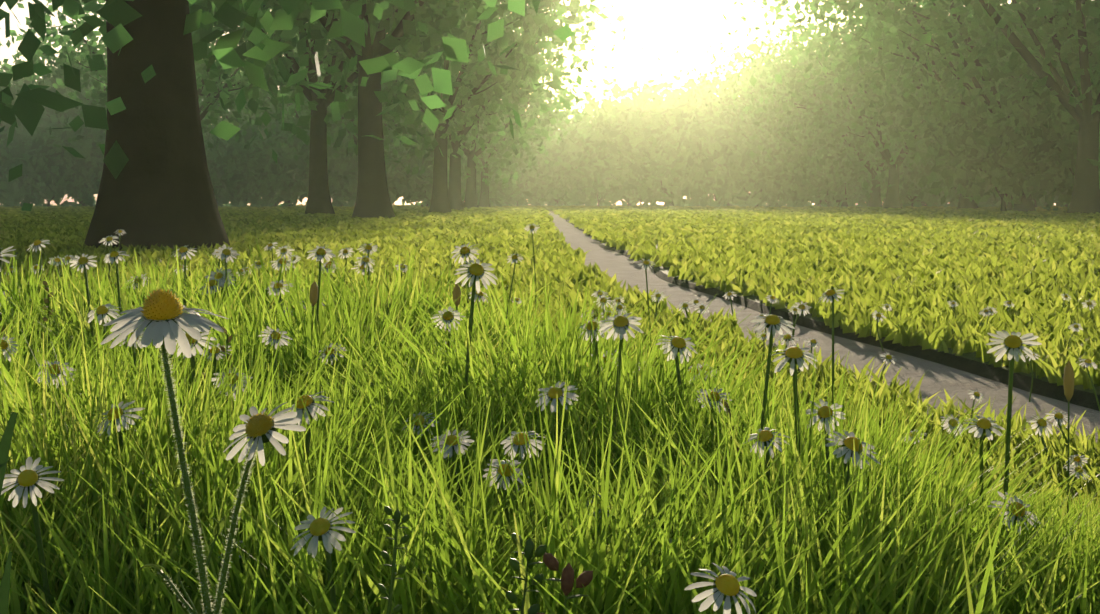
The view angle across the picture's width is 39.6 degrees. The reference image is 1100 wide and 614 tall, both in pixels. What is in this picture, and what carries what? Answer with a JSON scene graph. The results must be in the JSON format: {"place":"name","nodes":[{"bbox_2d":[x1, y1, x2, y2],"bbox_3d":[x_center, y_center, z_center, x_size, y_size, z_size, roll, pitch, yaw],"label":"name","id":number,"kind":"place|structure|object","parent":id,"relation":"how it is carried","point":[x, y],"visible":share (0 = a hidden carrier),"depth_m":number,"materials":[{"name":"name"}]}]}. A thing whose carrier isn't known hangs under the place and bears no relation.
{"place":"outdoors","nodes":[
{"label":"outdoors","id":0,"kind":"place"},
{"bbox_2d":[0,205,1099,528],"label":"lawn grass","id":1,"kind":"structure","parent":0,"point":[734,263],"depth_m":9.47,"materials":[{"name":"green plant"}]},
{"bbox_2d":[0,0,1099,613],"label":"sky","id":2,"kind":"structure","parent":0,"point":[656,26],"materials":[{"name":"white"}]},
{"bbox_2d":[15,209,1099,503],"bbox_3d":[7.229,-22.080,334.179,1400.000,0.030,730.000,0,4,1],"label":"ground","id":3,"kind":"structure","parent":0,"point":[913,363],"depth_m":4.83,"materials":[{"name":"grey concrete"}]},
{"bbox_2d":[0,412,17,613],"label":"plant","id":4,"kind":"object","parent":3,"relation":"on","point":[5,441],"visible":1,"depth_m":0.72,"materials":[{"name":"green plant"}]},
{"bbox_2d":[0,336,20,406],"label":"daisy","id":5,"kind":"object","parent":3,"relation":"on","point":[4,345],"visible":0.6,"depth_m":1.73,"materials":[{"name":"white plant"}]},
{"bbox_2d":[1,457,63,613],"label":"daisy","id":6,"kind":"object","parent":3,"relation":"on","point":[27,479],"visible":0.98,"depth_m":0.95,"materials":[{"name":"white plant"}]},
{"bbox_2d":[0,118,103,206],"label":"hedge","id":7,"kind":"object","parent":3,"relation":"on","point":[24,178],"visible":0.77,"depth_m":137.45,"materials":[{"name":"green plant"}]},
{"bbox_2d":[37,361,75,429],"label":"daisy","id":8,"kind":"object","parent":3,"relation":"on","point":[58,371],"visible":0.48,"depth_m":1.59,"materials":[{"name":"white plant"}]},
{"bbox_2d":[9,109,105,202],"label":"hedge","id":9,"kind":"object","parent":3,"relation":"on","point":[99,152],"visible":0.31,"depth_m":137.72,"materials":[{"name":"green plant"}]},
{"bbox_2d":[69,253,96,357],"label":"daisy","id":10,"kind":"object","parent":3,"relation":"on","point":[83,262],"visible":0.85,"depth_m":2.48,"materials":[{"name":"white plant"}]},
{"bbox_2d":[88,304,120,358],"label":"daisy","id":11,"kind":"object","parent":3,"relation":"on","point":[102,316],"visible":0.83,"depth_m":1.99,"materials":[{"name":"white plant"}]},
{"bbox_2d":[1,27,211,204],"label":"tree","id":12,"kind":"object","parent":3,"relation":"on","point":[53,82],"depth_m":153.59,"materials":[{"name":"green plant"}]},
{"bbox_2d":[0,35,219,205],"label":"tree","id":13,"kind":"object","parent":3,"relation":"on","point":[16,62],"depth_m":162.40,"materials":[{"name":"green plant"}]},
{"bbox_2d":[103,251,128,363],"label":"daisy","id":14,"kind":"object","parent":3,"relation":"on","point":[114,255],"visible":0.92,"depth_m":2.31,"materials":[{"name":"white plant"}]},
{"bbox_2d":[95,400,144,535],"bbox_3d":[-0.347,0.227,1.226,0.049,0.303,0.033,1,4,17],"label":"daisy","id":15,"kind":"object","parent":3,"relation":"on","point":[116,417],"visible":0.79,"depth_m":1.21,"materials":[{"name":"white plant"}]},
{"bbox_2d":[0,0,333,149],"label":"tree","id":16,"kind":"object","parent":3,"relation":"on","point":[100,85],"visible":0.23,"depth_m":88.19,"materials":[{"name":"green plant"}]},
{"bbox_2d":[174,245,196,305],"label":"daisy","id":17,"kind":"object","parent":3,"relation":"on","point":[183,251],"visible":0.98,"depth_m":3.65,"materials":[{"name":"white plant"}]},
{"bbox_2d":[175,331,216,415],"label":"daisy","id":18,"kind":"object","parent":3,"relation":"on","point":[196,345],"visible":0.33,"depth_m":1.64,"materials":[{"name":"white plant"}]},
{"bbox_2d":[100,288,305,613],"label":"daisy plant","id":19,"kind":"object","parent":3,"relation":"on","point":[161,321],"visible":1,"depth_m":0.59,"materials":[{"name":"white plant"}]},
{"bbox_2d":[199,343,231,401],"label":"daisy","id":20,"kind":"object","parent":3,"relation":"on","point":[216,352],"visible":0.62,"depth_m":1.67,"materials":[{"name":"white plant"}]},
{"bbox_2d":[205,267,233,300],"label":"daisy","id":21,"kind":"object","parent":3,"relation":"on","point":[218,275],"visible":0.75,"depth_m":3.29,"materials":[{"name":"white plant"}]},
{"bbox_2d":[212,244,239,294],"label":"daisy","id":22,"kind":"object","parent":3,"relation":"on","point":[226,254],"visible":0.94,"depth_m":3.18,"materials":[{"name":"white plant"}]},
{"bbox_2d":[211,367,252,426],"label":"daisy","id":23,"kind":"object","parent":3,"relation":"on","point":[236,378],"visible":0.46,"depth_m":1.49,"materials":[{"name":"white plant"}]},
{"bbox_2d":[195,49,308,205],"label":"tree","id":24,"kind":"object","parent":3,"relation":"on","point":[241,130],"visible":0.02,"depth_m":165.95,"materials":[{"name":"green plant"}]},
{"bbox_2d":[203,125,305,206],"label":"hedge","id":25,"kind":"object","parent":3,"relation":"on","point":[275,187],"visible":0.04,"depth_m":148.41,"materials":[{"name":"green plant"}]},
{"bbox_2d":[201,114,309,206],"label":"hedge","id":26,"kind":"object","parent":3,"relation":"on","point":[240,157],"visible":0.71,"depth_m":141.13,"materials":[{"name":"green plant"}]},
{"bbox_2d":[258,326,292,411],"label":"daisy","id":27,"kind":"object","parent":3,"relation":"on","point":[274,333],"visible":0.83,"depth_m":1.66,"materials":[{"name":"white plant"}]},
{"bbox_2d":[268,280,292,351],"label":"daisy","id":28,"kind":"object","parent":3,"relation":"on","point":[274,286],"visible":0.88,"depth_m":2.78,"materials":[{"name":"white plant"}]},
{"bbox_2d":[0,0,574,249],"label":"tree","id":29,"kind":"object","parent":3,"relation":"on","point":[153,87],"visible":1,"depth_m":14.08,"materials":[{"name":"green plant"}]},
{"bbox_2d":[197,33,394,205],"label":"tree","id":30,"kind":"object","parent":3,"relation":"on","point":[272,107],"visible":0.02,"depth_m":157.29,"materials":[{"name":"green plant"}]},
{"bbox_2d":[243,121,355,200],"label":"hedge","id":31,"kind":"object","parent":3,"relation":"on","point":[303,160],"visible":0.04,"depth_m":151.31,"materials":[{"name":"green plant"}]},
{"bbox_2d":[285,391,334,504],"bbox_3d":[-0.205,0.223,1.305,0.043,0.300,0.041,2,5,31],"label":"daisy","id":32,"kind":"object","parent":3,"relation":"on","point":[310,406],"visible":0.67,"depth_m":1.29,"materials":[{"name":"white plant"}]},
{"bbox_2d":[85,0,549,213],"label":"tree","id":33,"kind":"object","parent":3,"relation":"on","point":[312,129],"visible":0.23,"depth_m":55.55,"materials":[{"name":"green plant"}]},
{"bbox_2d":[307,246,335,356],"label":"daisy","id":34,"kind":"object","parent":3,"relation":"on","point":[320,253],"visible":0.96,"depth_m":2.24,"materials":[{"name":"white plant"}]},
{"bbox_2d":[291,507,355,613],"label":"daisy","id":35,"kind":"object","parent":3,"relation":"on","point":[321,528],"visible":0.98,"depth_m":0.89,"materials":[{"name":"white plant"}]},
{"bbox_2d":[318,343,345,387],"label":"daisy","id":36,"kind":"object","parent":3,"relation":"on","point":[334,350],"visible":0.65,"depth_m":1.99,"materials":[{"name":"white plant"}]},
{"bbox_2d":[83,0,596,218],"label":"tree","id":37,"kind":"object","parent":3,"relation":"on","point":[373,125],"visible":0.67,"depth_m":40.55,"materials":[{"name":"green plant"}]},
{"bbox_2d":[282,132,408,205],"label":"hedge","id":38,"kind":"object","parent":3,"relation":"on","point":[332,151],"visible":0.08,"depth_m":151.18,"materials":[{"name":"green plant"}]},
{"bbox_2d":[236,22,481,179],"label":"tree","id":39,"kind":"object","parent":3,"relation":"on","point":[332,129],"visible":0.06,"depth_m":112.70,"materials":[{"name":"green plant"}]},
{"bbox_2d":[378,506,409,613],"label":"sprig","id":40,"kind":"object","parent":3,"relation":"on","point":[403,540],"visible":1,"depth_m":0.60,"materials":[{"name":"green plant"}]},
{"bbox_2d":[402,412,438,478],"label":"daisy","id":41,"kind":"object","parent":3,"relation":"on","point":[423,420],"visible":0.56,"depth_m":1.49,"materials":[{"name":"white plant"}]},
{"bbox_2d":[305,125,536,206],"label":"hedge","id":42,"kind":"object","parent":3,"relation":"on","point":[388,180],"visible":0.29,"depth_m":148.70,"materials":[{"name":"green plant"}]},
{"bbox_2d":[334,101,546,206],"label":"tree","id":43,"kind":"object","parent":3,"relation":"on","point":[498,199],"visible":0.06,"depth_m":148.94,"materials":[{"name":"green plant"}]},
{"bbox_2d":[274,0,609,212],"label":"tree","id":44,"kind":"object","parent":3,"relation":"on","point":[445,101],"visible":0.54,"depth_m":62.12,"materials":[{"name":"green plant"}]},
{"bbox_2d":[431,306,464,391],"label":"daisy","id":45,"kind":"object","parent":3,"relation":"on","point":[448,316],"visible":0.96,"depth_m":1.74,"materials":[{"name":"white plant"}]},
{"bbox_2d":[430,429,473,509],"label":"daisy","id":46,"kind":"object","parent":3,"relation":"on","point":[452,449],"visible":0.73,"depth_m":1.29,"materials":[{"name":"white plant"}]},
{"bbox_2d":[451,243,479,305],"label":"daisy","id":47,"kind":"object","parent":3,"relation":"on","point":[465,251],"visible":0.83,"depth_m":3.43,"materials":[{"name":"white plant"}]},
{"bbox_2d":[307,0,626,209],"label":"tree","id":48,"kind":"object","parent":3,"relation":"on","point":[455,159],"visible":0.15,"depth_m":83.22,"materials":[{"name":"green plant"}]},
{"bbox_2d":[409,156,526,203],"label":"hedge","id":49,"kind":"object","parent":3,"relation":"on","point":[492,195],"visible":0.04,"depth_m":156.81,"materials":[{"name":"green plant"}]},
{"bbox_2d":[340,5,596,208],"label":"tree","id":50,"kind":"object","parent":3,"relation":"on","point":[473,176],"visible":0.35,"depth_m":109.43,"materials":[{"name":"green plant"}]},
{"bbox_2d":[454,259,497,408],"bbox_3d":[-0.079,0.150,1.646,0.046,0.401,0.038,0,4,1],"label":"daisy","id":51,"kind":"object","parent":3,"relation":"on","point":[476,272],"visible":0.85,"depth_m":1.63,"materials":[{"name":"white plant"}]},
{"bbox_2d":[392,30,615,206],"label":"tree","id":52,"kind":"object","parent":3,"relation":"on","point":[483,198],"visible":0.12,"depth_m":139.42,"materials":[{"name":"green plant"}]},
{"bbox_2d":[483,459,528,553],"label":"daisy","id":53,"kind":"object","parent":3,"relation":"on","point":[507,474],"visible":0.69,"depth_m":1.19,"materials":[{"name":"white plant"}]},
{"bbox_2d":[501,252,523,346],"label":"daisy","id":54,"kind":"object","parent":3,"relation":"on","point":[513,257],"visible":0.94,"depth_m":2.44,"materials":[{"name":"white plant"}]},
{"bbox_2d":[500,431,544,539],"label":"daisy","id":55,"kind":"object","parent":3,"relation":"on","point":[516,443],"visible":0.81,"depth_m":1.13,"materials":[{"name":"white plant"}]},
{"bbox_2d":[0,280,1073,520],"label":"grass seed stalks","id":56,"kind":"object","parent":3,"relation":"on","point":[1068,382],"depth_m":1.67,"materials":[{"name":"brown plant"}]},
{"bbox_2d":[478,117,595,205],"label":"shrub","id":57,"kind":"object","parent":3,"relation":"on","point":[528,183],"visible":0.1,"depth_m":174.80,"materials":[{"name":"green plant"}]},
{"bbox_2d":[512,124,586,205],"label":"shrub","id":58,"kind":"object","parent":3,"relation":"on","point":[550,197],"visible":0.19,"depth_m":177.13,"materials":[{"name":"green plant"}]},
{"bbox_2d":[0,239,1099,613],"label":"meadow grass","id":59,"kind":"structure","parent":3,"relation":"on","point":[380,335],"depth_m":1.17,"materials":[{"name":"green plant"}]},
{"bbox_2d":[505,533,545,613],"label":"sprig","id":60,"kind":"object","parent":59,"relation":"on","point":[540,550],"visible":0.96,"depth_m":0.79,"materials":[{"name":"green plant"}]},
{"bbox_2d":[535,381,578,464],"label":"daisy","id":61,"kind":"object","parent":3,"relation":"on","point":[555,393],"visible":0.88,"depth_m":1.43,"materials":[{"name":"white plant"}]},
{"bbox_2d":[537,553,592,613],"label":"sprig","id":62,"kind":"object","parent":3,"relation":"on","point":[584,578],"visible":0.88,"depth_m":0.83,"materials":[{"name":"red plant"}]},
{"bbox_2d":[579,317,608,384],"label":"daisy","id":63,"kind":"object","parent":3,"relation":"on","point":[595,327],"visible":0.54,"depth_m":1.79,"materials":[{"name":"white plant"}]},
{"bbox_2d":[518,100,689,205],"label":"shrub","id":64,"kind":"object","parent":3,"relation":"on","point":[564,178],"visible":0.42,"depth_m":162.49,"materials":[{"name":"green plant"}]},
{"bbox_2d":[558,129,663,205],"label":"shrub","id":65,"kind":"object","parent":3,"relation":"on","point":[633,198],"visible":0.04,"depth_m":178.90,"materials":[{"name":"green plant"}]},
{"bbox_2d":[598,310,643,472],"bbox_3d":[0.072,0.180,1.567,0.046,0.352,0.042,0,4,1],"label":"daisy","id":66,"kind":"object","parent":3,"relation":"on","point":[620,323],"visible":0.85,"depth_m":1.55,"materials":[{"name":"white plant"}]},
{"bbox_2d":[557,78,688,205],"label":"tree","id":67,"kind":"object","parent":3,"relation":"on","point":[662,94],"depth_m":183.86,"materials":[{"name":"green plant"}]},
{"bbox_2d":[638,258,654,369],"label":"daisy","id":68,"kind":"object","parent":3,"relation":"on","point":[645,263],"visible":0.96,"depth_m":2.33,"materials":[{"name":"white plant"}]},
{"bbox_2d":[548,79,762,206],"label":"tree","id":69,"kind":"object","parent":3,"relation":"on","point":[616,152],"visible":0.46,"depth_m":151.66,"materials":[{"name":"green plant"}]},
{"bbox_2d":[656,336,697,438],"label":"daisy","id":70,"kind":"object","parent":3,"relation":"on","point":[675,344],"visible":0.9,"depth_m":1.61,"materials":[{"name":"white plant"}]},
{"bbox_2d":[620,75,753,205],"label":"tree","id":71,"kind":"object","parent":3,"relation":"on","point":[659,196],"depth_m":169.59,"materials":[{"name":"green plant"}]},
{"bbox_2d":[631,101,786,206],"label":"hedge","id":72,"kind":"object","parent":3,"relation":"on","point":[668,138],"visible":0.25,"depth_m":139.39,"materials":[{"name":"green plant"}]},
{"bbox_2d":[694,388,732,479],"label":"daisy","id":73,"kind":"object","parent":3,"relation":"on","point":[718,397],"visible":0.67,"depth_m":1.48,"materials":[{"name":"white plant"}]},
{"bbox_2d":[641,37,786,92],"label":"tree","id":74,"kind":"object","parent":3,"relation":"on","point":[661,74],"depth_m":189.45,"materials":[{"name":"green plant"}]},
{"bbox_2d":[684,563,756,613],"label":"daisy","id":75,"kind":"object","parent":3,"relation":"on","point":[728,589],"visible":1,"depth_m":0.68,"materials":[{"name":"white plant"}]},
{"bbox_2d":[360,453,1099,613],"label":"grass clump","id":76,"kind":"object","parent":3,"relation":"on","point":[981,597],"visible":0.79,"depth_m":0.89,"materials":[{"name":"green plant"}]},
{"bbox_2d":[659,101,830,206],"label":"hedge","id":77,"kind":"object","parent":3,"relation":"on","point":[719,161],"visible":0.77,"depth_m":135.23,"materials":[{"name":"green plant"}]},
{"bbox_2d":[685,42,814,205],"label":"tree","id":78,"kind":"object","parent":3,"relation":"on","point":[694,84],"depth_m":158.96,"materials":[{"name":"green plant"}]},
{"bbox_2d":[743,427,789,556],"bbox_3d":[0.168,0.238,1.194,0.036,0.286,0.031,3,5,38],"label":"daisy","id":79,"kind":"object","parent":3,"relation":"on","point":[766,437],"visible":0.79,"depth_m":1.18,"materials":[{"name":"white plant"}]},
{"bbox_2d":[750,315,794,511],"bbox_3d":[0.195,0.188,1.350,0.038,0.364,0.033,0,4,1],"label":"daisy","id":80,"kind":"object","parent":3,"relation":"on","point":[771,323],"visible":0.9,"depth_m":1.34,"materials":[{"name":"white plant"}]},
{"bbox_2d":[681,31,893,206],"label":"tree","id":81,"kind":"object","parent":3,"relation":"on","point":[707,75],"depth_m":152.29,"materials":[{"name":"green plant"}]},
{"bbox_2d":[771,346,816,461],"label":"daisy","id":82,"kind":"object","parent":3,"relation":"on","point":[793,355],"visible":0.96,"depth_m":1.40,"materials":[{"name":"white plant"}]},
{"bbox_2d":[686,1,925,206],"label":"tree","id":83,"kind":"object","parent":3,"relation":"on","point":[763,119],"visible":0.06,"depth_m":134.02,"materials":[{"name":"green plant"}]},
{"bbox_2d":[806,399,844,526],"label":"daisy","id":84,"kind":"object","parent":3,"relation":"on","point":[823,413],"visible":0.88,"depth_m":1.28,"materials":[{"name":"white plant"}]},
{"bbox_2d":[818,286,844,404],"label":"daisy","id":85,"kind":"object","parent":3,"relation":"on","point":[831,294],"visible":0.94,"depth_m":1.61,"materials":[{"name":"white plant"}]},
{"bbox_2d":[776,127,896,206],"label":"hedge","id":86,"kind":"object","parent":3,"relation":"on","point":[840,197],"visible":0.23,"depth_m":134.45,"materials":[{"name":"green plant"}]},
{"bbox_2d":[707,3,971,207],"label":"tree","id":87,"kind":"object","parent":3,"relation":"on","point":[828,160],"visible":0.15,"depth_m":121.53,"materials":[{"name":"green plant"}]},
{"bbox_2d":[825,430,880,532],"bbox_3d":[0.224,0.238,1.143,0.041,0.292,0.042,0,4,1],"label":"daisy","id":88,"kind":"object","parent":3,"relation":"on","point":[848,443],"visible":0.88,"depth_m":1.13,"materials":[{"name":"white plant"}]},
{"bbox_2d":[729,0,1040,207],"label":"tree","id":89,"kind":"object","parent":3,"relation":"on","point":[834,114],"visible":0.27,"depth_m":99.47,"materials":[{"name":"green plant"}]},
{"bbox_2d":[796,129,1000,206],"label":"hedge","id":90,"kind":"object","parent":3,"relation":"on","point":[929,198],"visible":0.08,"depth_m":134.93,"materials":[{"name":"green plant"}]},
{"bbox_2d":[723,0,1099,211],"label":"tree","id":91,"kind":"object","parent":3,"relation":"on","point":[930,86],"visible":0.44,"depth_m":69.91,"materials":[{"name":"green plant"}]},
{"bbox_2d":[734,0,1094,208],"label":"tree","id":92,"kind":"object","parent":3,"relation":"on","point":[815,55],"visible":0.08,"depth_m":94.62,"materials":[{"name":"green plant"}]},
{"bbox_2d":[883,135,958,202],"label":"shrub","id":93,"kind":"object","parent":3,"relation":"on","point":[928,172],"visible":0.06,"depth_m":102.34,"materials":[{"name":"green plant"}]},
{"bbox_2d":[758,0,1099,209],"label":"tree","id":94,"kind":"object","parent":3,"relation":"on","point":[885,49],"visible":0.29,"depth_m":71.94,"materials":[{"name":"green plant"}]},
{"bbox_2d":[762,0,1099,213],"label":"tree","id":95,"kind":"object","parent":3,"relation":"on","point":[1055,85],"visible":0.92,"depth_m":57.20,"materials":[{"name":"green plant"}]},
{"bbox_2d":[941,414,963,458],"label":"daisy","id":96,"kind":"object","parent":3,"relation":"on","point":[953,421],"visible":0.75,"depth_m":2.44,"materials":[{"name":"white plant"}]},
{"bbox_2d":[961,415,1004,515],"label":"daisy","id":97,"kind":"object","parent":3,"relation":"on","point":[983,424],"visible":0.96,"depth_m":1.28,"materials":[{"name":"white plant"}]},
{"bbox_2d":[904,89,1065,197],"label":"shrub","id":98,"kind":"object","parent":3,"relation":"on","point":[951,128],"depth_m":81.11,"materials":[{"name":"green plant"}]},
{"bbox_2d":[897,85,1099,210],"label":"shrub","id":99,"kind":"object","parent":3,"relation":"on","point":[984,188],"visible":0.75,"depth_m":67.63,"materials":[{"name":"green plant"}]},
{"bbox_2d":[987,491,1039,591],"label":"daisy","id":100,"kind":"object","parent":3,"relation":"on","point":[1024,512],"visible":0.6,"depth_m":1.13,"materials":[{"name":"white plant"}]},
{"bbox_2d":[986,330,1041,537],"bbox_3d":[0.390,0.197,1.298,0.044,0.354,0.034,2,4,28],"label":"daisy","id":101,"kind":"object","parent":3,"relation":"on","point":[1013,346],"visible":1,"depth_m":1.29,"materials":[{"name":"white plant"}]},
{"bbox_2d":[936,0,1099,175],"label":"tree","id":102,"kind":"object","parent":3,"relation":"on","point":[994,140],"visible":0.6,"depth_m":56.54,"materials":[{"name":"green plant"}]},
{"bbox_2d":[960,81,1099,210],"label":"tree","id":103,"kind":"object","parent":3,"relation":"on","point":[1033,120],"visible":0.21,"depth_m":67.92,"materials":[{"name":"green plant"}]},
{"bbox_2d":[1026,415,1052,478],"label":"daisy","id":104,"kind":"object","parent":3,"relation":"on","point":[1041,424],"visible":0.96,"depth_m":2.44,"materials":[{"name":"white plant"}]},
{"bbox_2d":[1008,0,1098,103],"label":"tree","id":105,"kind":"object","parent":3,"relation":"on","point":[1046,5],"visible":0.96,"depth_m":46.13,"materials":[{"name":"green plant"}]},
{"bbox_2d":[1045,410,1067,448],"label":"daisy","id":106,"kind":"object","parent":3,"relation":"on","point":[1058,417],"visible":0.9,"depth_m":2.52,"materials":[{"name":"white plant"}]},
{"bbox_2d":[1063,464,1089,503],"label":"daisy","id":107,"kind":"object","parent":3,"relation":"on","point":[1080,472],"visible":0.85,"depth_m":2.01,"materials":[{"name":"white plant"}]},
{"bbox_2d":[1079,358,1099,410],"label":"daisy","id":108,"kind":"object","parent":3,"relation":"on","point":[1087,363],"visible":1,"depth_m":3.39,"materials":[{"name":"white plant"}]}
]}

